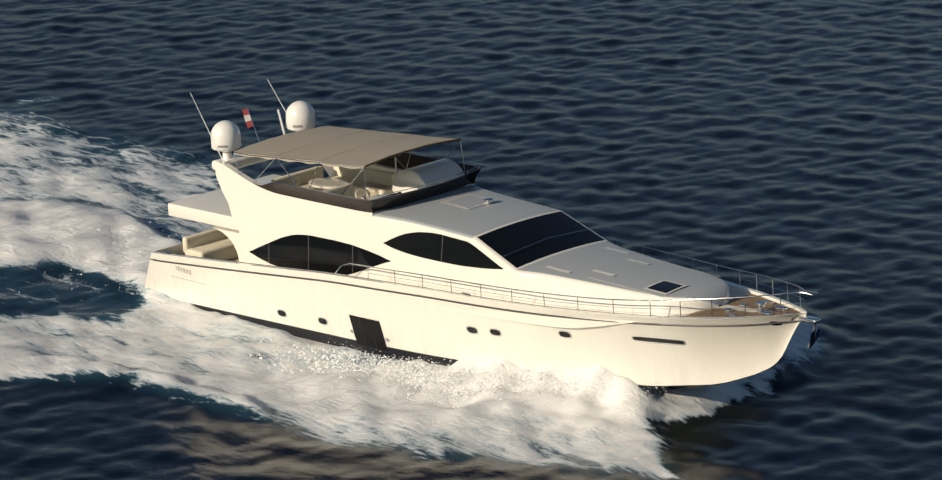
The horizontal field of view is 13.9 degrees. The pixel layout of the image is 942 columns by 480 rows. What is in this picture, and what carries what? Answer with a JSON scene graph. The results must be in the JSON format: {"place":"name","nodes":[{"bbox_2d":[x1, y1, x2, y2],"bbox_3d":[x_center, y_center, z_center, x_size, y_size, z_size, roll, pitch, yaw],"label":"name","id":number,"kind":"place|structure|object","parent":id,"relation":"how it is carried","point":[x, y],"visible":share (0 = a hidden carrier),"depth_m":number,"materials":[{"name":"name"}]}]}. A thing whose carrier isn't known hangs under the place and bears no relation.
{"place":"outdoors","nodes":[
{"label":"outdoors","id":0,"kind":"place"},
{"bbox_2d":[0,0,941,479],"bbox_3d":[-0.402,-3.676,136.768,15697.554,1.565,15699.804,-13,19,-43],"label":"sea","id":1,"kind":"structure","parent":0,"point":[796,142],"depth_m":128.99,"materials":[{"name":"liquid"}]},
{"bbox_2d":[19,219,740,415],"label":"bow spray","id":2,"kind":"object","parent":1,"relation":"on","point":[374,360],"visible":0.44,"depth_m":108.18,"materials":[{"name":"white liquid"}]},
{"bbox_2d":[145,243,806,389],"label":"hull","id":3,"kind":"object","parent":1,"relation":"on","point":[425,329],"visible":0.58,"depth_m":106.89,"materials":[{"name":"white"}]},
{"bbox_2d":[171,265,205,284],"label":"name lettering","id":4,"kind":"object","parent":3,"relation":"on","point":[186,272],"visible":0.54,"depth_m":115.45,"materials":[{"name":"grey"}]},
{"bbox_2d":[182,227,237,260],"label":"cockpit sofa","id":5,"kind":"object","parent":3,"relation":"on","point":[214,243],"visible":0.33,"depth_m":116.89,"materials":[{"name":"beige fabric"}]},
{"bbox_2d":[239,185,730,316],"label":"deckhouse","id":6,"kind":"object","parent":3,"relation":"on","point":[499,229],"visible":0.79,"depth_m":107.23,"materials":[{"name":"white"}]},
{"bbox_2d":[168,155,474,261],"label":"flybridge structure","id":7,"kind":"object","parent":6,"relation":"on","point":[232,201],"visible":0.29,"depth_m":114.40,"materials":[{"name":"white plastic"}]},
{"bbox_2d":[190,79,315,163],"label":"radar domes and antennas","id":8,"kind":"object","parent":7,"relation":"on","point":[225,135],"visible":0.96,"depth_m":115.98,"materials":[{"name":"white plastic"}]},
{"bbox_2d":[233,126,465,198],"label":"bimini","id":9,"kind":"object","parent":7,"relation":"on","point":[349,148],"visible":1,"depth_m":112.78,"materials":[{"name":"fabric"}]},
{"bbox_2d":[253,153,481,212],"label":"flybridge windscreen","id":10,"kind":"object","parent":7,"relation":"on","point":[387,202],"visible":0.77,"depth_m":111.18,"materials":[{"name":"tinted glass"},{"name":"stainless steel"}]},
{"bbox_2d":[271,154,464,201],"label":"flybridge","id":11,"kind":"object","parent":7,"relation":"on","point":[377,182],"visible":0.4,"depth_m":114.50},
{"bbox_2d":[250,190,502,276],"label":"wall","id":12,"kind":"structure","parent":6,"relation":"attached to","point":[309,235],"depth_m":110.65,"materials":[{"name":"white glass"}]},
{"bbox_2d":[153,237,817,326],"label":"rails","id":13,"kind":"object","parent":3,"relation":"on","point":[650,315],"visible":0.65,"depth_m":105.46,"materials":[{"name":"silver metal"}]},
{"bbox_2d":[165,194,820,347],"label":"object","id":14,"kind":"object","parent":3,"relation":"on","point":[470,201],"visible":0.73,"depth_m":103.73,"materials":[{"name":"silver metal"}]},
{"bbox_2d":[277,309,781,350],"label":"hull windows","id":15,"kind":"structure","parent":3,"relation":"attached to","point":[367,332],"depth_m":109.89,"materials":[{"name":"black glass"}]}
]}

